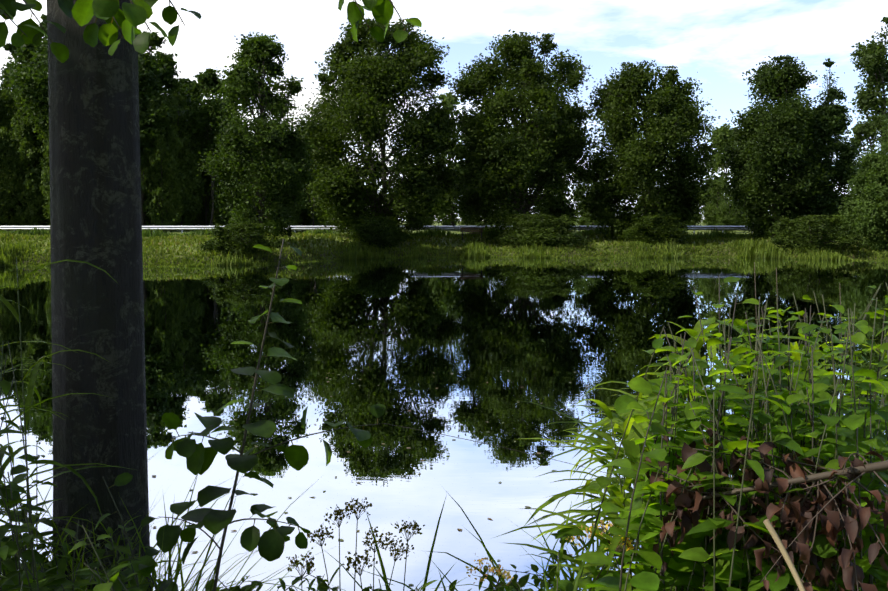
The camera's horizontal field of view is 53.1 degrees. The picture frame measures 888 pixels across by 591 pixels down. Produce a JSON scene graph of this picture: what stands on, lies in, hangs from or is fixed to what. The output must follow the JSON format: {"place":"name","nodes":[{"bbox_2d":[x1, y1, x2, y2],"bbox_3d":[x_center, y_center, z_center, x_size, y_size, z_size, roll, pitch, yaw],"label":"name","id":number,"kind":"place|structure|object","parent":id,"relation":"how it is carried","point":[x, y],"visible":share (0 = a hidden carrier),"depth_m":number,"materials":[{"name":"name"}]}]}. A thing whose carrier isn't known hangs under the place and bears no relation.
{"place":"outdoors","nodes":[
{"label":"outdoors","id":0,"kind":"place"},
{"bbox_2d":[47,0,150,590],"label":"tree trunk","id":1,"kind":"object","parent":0,"point":[95,170],"visible":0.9,"depth_m":3.40,"materials":[{"name":"grey plant"}]},
{"bbox_2d":[0,0,421,62],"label":"overhanging alder","id":2,"kind":"object","parent":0,"point":[131,16],"visible":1,"depth_m":2.78,"materials":[{"name":"green plant"}]},
{"bbox_2d":[0,257,887,590],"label":"pond water","id":3,"kind":"structure","parent":0,"point":[502,339],"depth_m":12.54,"materials":[{"name":"clear liquid"}]},
{"bbox_2d":[152,370,591,585],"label":"floating leaves","id":4,"kind":"object","parent":3,"relation":"on","point":[360,482],"visible":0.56,"depth_m":7.41,"materials":[{"name":"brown plant"}]},
{"bbox_2d":[0,221,887,559],"bbox_3d":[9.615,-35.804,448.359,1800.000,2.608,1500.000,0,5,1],"label":"ground","id":5,"kind":"structure","parent":0,"point":[454,245],"depth_m":52.57,"materials":[{"name":"green plant"}]},
{"bbox_2d":[0,89,11,230],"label":"tree","id":6,"kind":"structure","parent":5,"relation":"on","point":[3,106],"depth_m":74.30,"materials":[{"name":"green plant"}]},
{"bbox_2d":[1,90,16,230],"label":"tree","id":7,"kind":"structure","parent":5,"relation":"on","point":[13,109],"depth_m":79.75,"materials":[{"name":"green plant"}]},
{"bbox_2d":[0,127,18,230],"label":"tree","id":8,"kind":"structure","parent":5,"relation":"on","point":[7,205],"depth_m":72.10,"materials":[{"name":"green plant"}]},
{"bbox_2d":[0,63,22,230],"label":"forest tree","id":9,"kind":"object","parent":5,"relation":"on","point":[7,74],"depth_m":95.24,"materials":[{"name":"green plant"}]},
{"bbox_2d":[0,91,27,230],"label":"tree","id":10,"kind":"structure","parent":5,"relation":"on","point":[11,101],"depth_m":74.89,"materials":[{"name":"green plant"}]},
{"bbox_2d":[0,42,44,142],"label":"forest tree","id":11,"kind":"object","parent":5,"relation":"on","point":[9,49],"visible":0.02,"depth_m":89.85,"materials":[{"name":"green plant"}]},
{"bbox_2d":[0,96,45,230],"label":"tree","id":12,"kind":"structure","parent":5,"relation":"on","point":[9,139],"depth_m":72.73,"materials":[{"name":"green plant"}]},
{"bbox_2d":[0,112,49,231],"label":"tree","id":13,"kind":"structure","parent":5,"relation":"on","point":[33,211],"depth_m":72.50,"materials":[{"name":"green plant"}]},
{"bbox_2d":[5,13,48,152],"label":"forest tree","id":14,"kind":"object","parent":5,"relation":"on","point":[32,86],"visible":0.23,"depth_m":70.68,"materials":[{"name":"green plant"}]},
{"bbox_2d":[10,22,47,114],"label":"forest tree","id":15,"kind":"object","parent":5,"relation":"on","point":[24,48],"visible":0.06,"depth_m":77.39,"materials":[{"name":"green plant"}]},
{"bbox_2d":[29,89,49,217],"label":"tree","id":16,"kind":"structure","parent":5,"relation":"on","point":[46,173],"depth_m":70.88,"materials":[{"name":"green plant"}]},
{"bbox_2d":[40,149,49,218],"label":"tree","id":17,"kind":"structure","parent":5,"relation":"on","point":[45,167],"depth_m":71.77,"materials":[{"name":"green plant"}]},
{"bbox_2d":[40,151,49,225],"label":"tree","id":18,"kind":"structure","parent":5,"relation":"on","point":[45,211],"depth_m":73.43,"materials":[{"name":"green plant"}]},
{"bbox_2d":[53,404,72,496],"bbox_3d":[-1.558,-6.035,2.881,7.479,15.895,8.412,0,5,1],"label":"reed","id":19,"kind":"object","parent":5,"relation":"on","point":[60,452],"visible":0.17,"depth_m":3.43,"materials":[{"name":"plant"}]},
{"bbox_2d":[142,161,155,230],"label":"tree","id":20,"kind":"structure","parent":5,"relation":"on","point":[146,217],"depth_m":76.87,"materials":[{"name":"green plant"}]},
{"bbox_2d":[138,52,166,138],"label":"forest tree","id":21,"kind":"object","parent":5,"relation":"on","point":[144,58],"visible":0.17,"depth_m":73.19,"materials":[{"name":"green plant"}]},
{"bbox_2d":[138,62,181,231],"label":"forest tree","id":22,"kind":"object","parent":5,"relation":"on","point":[148,134],"visible":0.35,"depth_m":72.74,"materials":[{"name":"green plant"}]},
{"bbox_2d":[140,94,187,231],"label":"tree","id":23,"kind":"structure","parent":5,"relation":"on","point":[164,210],"depth_m":73.95,"materials":[{"name":"green plant"}]},
{"bbox_2d":[0,257,328,590],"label":"undergrowth","id":24,"kind":"object","parent":5,"relation":"on","point":[35,570],"visible":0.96,"depth_m":2.75,"materials":[{"name":"green plant"}]},
{"bbox_2d":[143,31,187,225],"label":"forest tree","id":25,"kind":"object","parent":5,"relation":"on","point":[167,62],"visible":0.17,"depth_m":80.54,"materials":[{"name":"green plant"}]},
{"bbox_2d":[142,184,201,231],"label":"tree","id":26,"kind":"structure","parent":5,"relation":"on","point":[191,217],"depth_m":78.67,"materials":[{"name":"green plant"}]},
{"bbox_2d":[148,93,209,230],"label":"tree","id":27,"kind":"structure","parent":5,"relation":"on","point":[191,200],"depth_m":76.60,"materials":[{"name":"green plant"}]},
{"bbox_2d":[165,83,195,230],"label":"forest tree","id":28,"kind":"object","parent":5,"relation":"on","point":[184,87],"visible":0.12,"depth_m":92.42,"materials":[{"name":"green plant"}]},
{"bbox_2d":[176,78,202,230],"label":"forest tree","id":29,"kind":"object","parent":5,"relation":"on","point":[188,81],"visible":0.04,"depth_m":96.98,"materials":[{"name":"green plant"}]},
{"bbox_2d":[178,106,200,230],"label":"tree","id":30,"kind":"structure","parent":5,"relation":"on","point":[194,138],"depth_m":84.18,"materials":[{"name":"green plant"}]},
{"bbox_2d":[180,138,216,230],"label":"tree","id":31,"kind":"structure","parent":5,"relation":"on","point":[202,216],"depth_m":83.90,"materials":[{"name":"green plant"}]},
{"bbox_2d":[192,125,211,225],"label":"forest tree","id":32,"kind":"object","parent":5,"relation":"on","point":[208,188],"depth_m":84.36,"materials":[{"name":"green plant"}]},
{"bbox_2d":[188,132,218,225],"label":"forest tree","id":33,"kind":"object","parent":5,"relation":"on","point":[206,186],"visible":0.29,"depth_m":79.61,"materials":[{"name":"green plant"}]},
{"bbox_2d":[179,68,238,225],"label":"forest tree","id":34,"kind":"object","parent":5,"relation":"on","point":[201,117],"visible":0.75,"depth_m":76.54,"materials":[{"name":"green plant"}]},
{"bbox_2d":[210,188,230,225],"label":"tree","id":35,"kind":"object","parent":5,"relation":"on","point":[216,212],"visible":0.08,"depth_m":92.71,"materials":[{"name":"green plant"}]},
{"bbox_2d":[209,166,257,225],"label":"tree","id":36,"kind":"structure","parent":5,"relation":"on","point":[220,220],"depth_m":78.49,"materials":[{"name":"green plant"}]},
{"bbox_2d":[197,223,281,253],"bbox_3d":[-10.267,-2.807,44.468,4.239,1.694,2.829,2,5,23],"label":"willow bush","id":37,"kind":"object","parent":5,"relation":"on","point":[245,235],"visible":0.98,"depth_m":43.98,"materials":[{"name":"green plant"}]},
{"bbox_2d":[195,32,318,241],"bbox_3d":[-9.998,-8.149,47.806,6.431,11.616,6.655,-1,5,-16],"label":"alder tree","id":38,"kind":"object","parent":5,"relation":"on","point":[245,82],"visible":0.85,"depth_m":46.96,"materials":[{"name":"green plant"}]},
{"bbox_2d":[256,147,311,230],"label":"tree","id":39,"kind":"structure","parent":5,"relation":"on","point":[297,219],"depth_m":81.08,"materials":[{"name":"green plant"}]},
{"bbox_2d":[297,182,314,231],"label":"tree","id":40,"kind":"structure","parent":5,"relation":"on","point":[307,222],"depth_m":84.85,"materials":[{"name":"green plant"}]},
{"bbox_2d":[299,165,324,225],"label":"tree","id":41,"kind":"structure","parent":5,"relation":"on","point":[309,213],"depth_m":84.69,"materials":[{"name":"green plant"}]},
{"bbox_2d":[305,158,322,231],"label":"forest tree","id":42,"kind":"object","parent":5,"relation":"on","point":[312,190],"visible":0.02,"depth_m":83.96,"materials":[{"name":"green plant"}]},
{"bbox_2d":[310,199,333,230],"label":"tree","id":43,"kind":"object","parent":5,"relation":"on","point":[319,215],"visible":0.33,"depth_m":80.78,"materials":[{"name":"green plant"}]},
{"bbox_2d":[341,216,411,247],"bbox_3d":[-4.176,-3.797,53.324,3.807,2.067,6.531,1,5,17],"label":"willow bush","id":44,"kind":"object","parent":5,"relation":"on","point":[378,229],"visible":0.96,"depth_m":51.90,"materials":[{"name":"green plant"}]},
{"bbox_2d":[0,225,752,234],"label":"guardrail","id":45,"kind":"object","parent":5,"relation":"on","point":[294,228],"visible":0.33,"depth_m":62.33,"materials":[{"name":"metal"}]},
{"bbox_2d":[290,16,470,238],"bbox_3d":[-4.633,-10.321,56.372,12.632,14.266,11.618,3,6,28],"label":"alder tree","id":46,"kind":"object","parent":5,"relation":"on","point":[369,86],"visible":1,"depth_m":54.24,"materials":[{"name":"green plant"}]},
{"bbox_2d":[141,239,638,590],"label":"alder sapling","id":47,"kind":"object","parent":5,"relation":"on","point":[270,543],"visible":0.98,"depth_m":2.50,"materials":[{"name":"green plant"}]},
{"bbox_2d":[412,92,473,225],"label":"tree","id":48,"kind":"object","parent":5,"relation":"on","point":[442,215],"visible":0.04,"depth_m":92.05,"materials":[{"name":"green plant"}]},
{"bbox_2d":[0,225,887,266],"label":"bank grass","id":49,"kind":"structure","parent":5,"relation":"on","point":[747,245],"depth_m":51.90,"materials":[{"name":"green plant"}]},
{"bbox_2d":[441,209,456,225],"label":"tree","id":50,"kind":"object","parent":5,"relation":"on","point":[444,223],"visible":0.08,"depth_m":105.59,"materials":[{"name":"green plant"}]},
{"bbox_2d":[457,209,474,225],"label":"tree","id":51,"kind":"object","parent":5,"relation":"on","point":[460,218],"visible":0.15,"depth_m":102.67,"materials":[{"name":"green plant"}]},
{"bbox_2d":[460,228,482,239],"bbox_3d":[1.820,-3.998,57.927,1.500,0.800,0.490,0,5,-3],"label":"bench","id":52,"kind":"object","parent":5,"relation":"on","point":[462,231],"visible":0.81,"depth_m":58.04,"materials":[{"name":"brown metal"}]},
{"bbox_2d":[68,443,887,590],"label":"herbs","id":53,"kind":"object","parent":5,"relation":"on","point":[544,582],"depth_m":3.48,"materials":[{"name":"green plant"}]},
{"bbox_2d":[472,211,491,225],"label":"tree","id":54,"kind":"object","parent":5,"relation":"on","point":[487,223],"visible":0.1,"depth_m":88.83,"materials":[{"name":"green plant"}]},
{"bbox_2d":[488,187,515,231],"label":"tree","id":55,"kind":"object","parent":5,"relation":"on","point":[501,216],"visible":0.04,"depth_m":79.61,"materials":[{"name":"green plant"}]},
{"bbox_2d":[443,29,610,233],"bbox_3d":[5.054,-10.102,57.429,10.846,13.462,9.897,-3,6,-35],"label":"alder tree","id":56,"kind":"object","parent":5,"relation":"on","point":[543,147],"visible":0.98,"depth_m":55.92,"materials":[{"name":"green plant"}]},
{"bbox_2d":[286,374,774,590],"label":"wildflowers","id":57,"kind":"object","parent":5,"relation":"on","point":[339,512],"visible":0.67,"depth_m":2.97,"materials":[{"name":"brown plant"}]},
{"bbox_2d":[482,214,592,247],"bbox_3d":[5.718,-3.917,54.528,7.527,2.216,3.996,3,6,32],"label":"willow bush","id":58,"kind":"object","parent":5,"relation":"on","point":[530,231],"visible":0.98,"depth_m":53.64,"materials":[{"name":"green plant"}]},
{"bbox_2d":[466,520,633,590],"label":"hemp agrimony","id":59,"kind":"object","parent":5,"relation":"on","point":[593,569],"visible":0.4,"depth_m":2.98,"materials":[{"name":"green plant"}]},
{"bbox_2d":[537,183,565,208],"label":"tree","id":60,"kind":"object","parent":5,"relation":"on","point":[553,192],"visible":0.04,"depth_m":81.91,"materials":[{"name":"green plant"}]},
{"bbox_2d":[559,186,575,219],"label":"tree","id":61,"kind":"object","parent":5,"relation":"on","point":[568,201],"visible":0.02,"depth_m":93.42,"materials":[{"name":"green plant"}]},
{"bbox_2d":[570,174,602,230],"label":"tree","id":62,"kind":"object","parent":5,"relation":"on","point":[580,223],"visible":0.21,"depth_m":97.24,"materials":[{"name":"green plant"}]},
{"bbox_2d":[581,202,604,225],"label":"tree","id":63,"kind":"object","parent":5,"relation":"on","point":[587,220],"visible":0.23,"depth_m":80.72,"materials":[{"name":"green plant"}]},
{"bbox_2d":[576,60,726,240],"bbox_3d":[13.145,-8.965,57.353,9.681,11.523,9.420,-4,6,-39],"label":"alder tree","id":64,"kind":"object","parent":5,"relation":"on","point":[669,110],"visible":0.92,"depth_m":55.36,"materials":[{"name":"green plant"}]},
{"bbox_2d":[617,214,693,244],"bbox_3d":[13.471,-4.027,54.545,5.937,2.067,3.807,-4,7,-42],"label":"willow bush","id":65,"kind":"object","parent":5,"relation":"on","point":[649,228],"visible":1,"depth_m":53.70,"materials":[{"name":"green plant"}]},
{"bbox_2d":[494,319,887,590],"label":"reeds","id":66,"kind":"object","parent":5,"relation":"on","point":[620,497],"visible":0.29,"depth_m":3.08,"materials":[{"name":"green plant"}]},
{"bbox_2d":[687,192,704,225],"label":"tree","id":67,"kind":"object","parent":5,"relation":"on","point":[699,219],"visible":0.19,"depth_m":95.21,"materials":[{"name":"green plant"}]},
{"bbox_2d":[701,178,732,230],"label":"tree","id":68,"kind":"object","parent":5,"relation":"on","point":[709,210],"visible":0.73,"depth_m":91.09,"materials":[{"name":"green plant"}]},
{"bbox_2d":[550,262,887,590],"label":"bush","id":69,"kind":"object","parent":5,"relation":"on","point":[853,429],"visible":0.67,"depth_m":2.46,"materials":[{"name":"green plant"}]},
{"bbox_2d":[643,424,887,590],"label":"dead branch","id":70,"kind":"object","parent":69,"relation":"on","point":[799,515],"visible":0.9,"depth_m":2.20,"materials":[{"name":"brown plant"}]},
{"bbox_2d":[699,123,751,225],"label":"tree","id":71,"kind":"object","parent":5,"relation":"on","point":[723,134],"visible":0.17,"depth_m":93.12,"materials":[{"name":"green plant"}]},
{"bbox_2d":[714,192,743,231],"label":"tree","id":72,"kind":"object","parent":5,"relation":"on","point":[725,218],"visible":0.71,"depth_m":82.66,"materials":[{"name":"green plant"}]},
{"bbox_2d":[741,206,767,225],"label":"tree","id":73,"kind":"object","parent":5,"relation":"on","point":[747,215],"depth_m":88.05,"materials":[{"name":"green plant"}]},
{"bbox_2d":[718,54,843,238],"bbox_3d":[21.343,-9.086,56.214,7.373,11.848,7.593,-1,5,-10],"label":"alder tree","id":74,"kind":"object","parent":5,"relation":"on","point":[779,132],"visible":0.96,"depth_m":55.15,"materials":[{"name":"green plant"}]},
{"bbox_2d":[766,215,866,250],"bbox_3d":[21.125,-3.539,51.031,4.021,2.219,6.699,-1,5,-7],"label":"willow bush","id":75,"kind":"object","parent":5,"relation":"on","point":[817,231],"visible":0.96,"depth_m":50.16,"materials":[{"name":"green plant"}]},
{"bbox_2d":[783,58,864,235],"bbox_3d":[24.452,-9.134,56.597,5.436,11.636,5.741,4,6,40],"label":"alder tree","id":76,"kind":"object","parent":5,"relation":"on","point":[831,115],"visible":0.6,"depth_m":55.59,"materials":[{"name":"green plant"}]},
{"bbox_2d":[833,99,887,250],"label":"thuja tree","id":77,"kind":"object","parent":5,"relation":"on","point":[866,213],"visible":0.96,"depth_m":49.56,"materials":[{"name":"green plant"}]},
{"bbox_2d":[848,17,887,180],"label":"poplar tree","id":78,"kind":"object","parent":5,"relation":"on","point":[872,59],"visible":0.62,"depth_m":69.54,"materials":[{"name":"green plant"}]},
{"bbox_2d":[0,0,887,220],"label":"sky","id":79,"kind":"structure","parent":0,"point":[718,40],"materials":[{"name":"white"}]}
]}

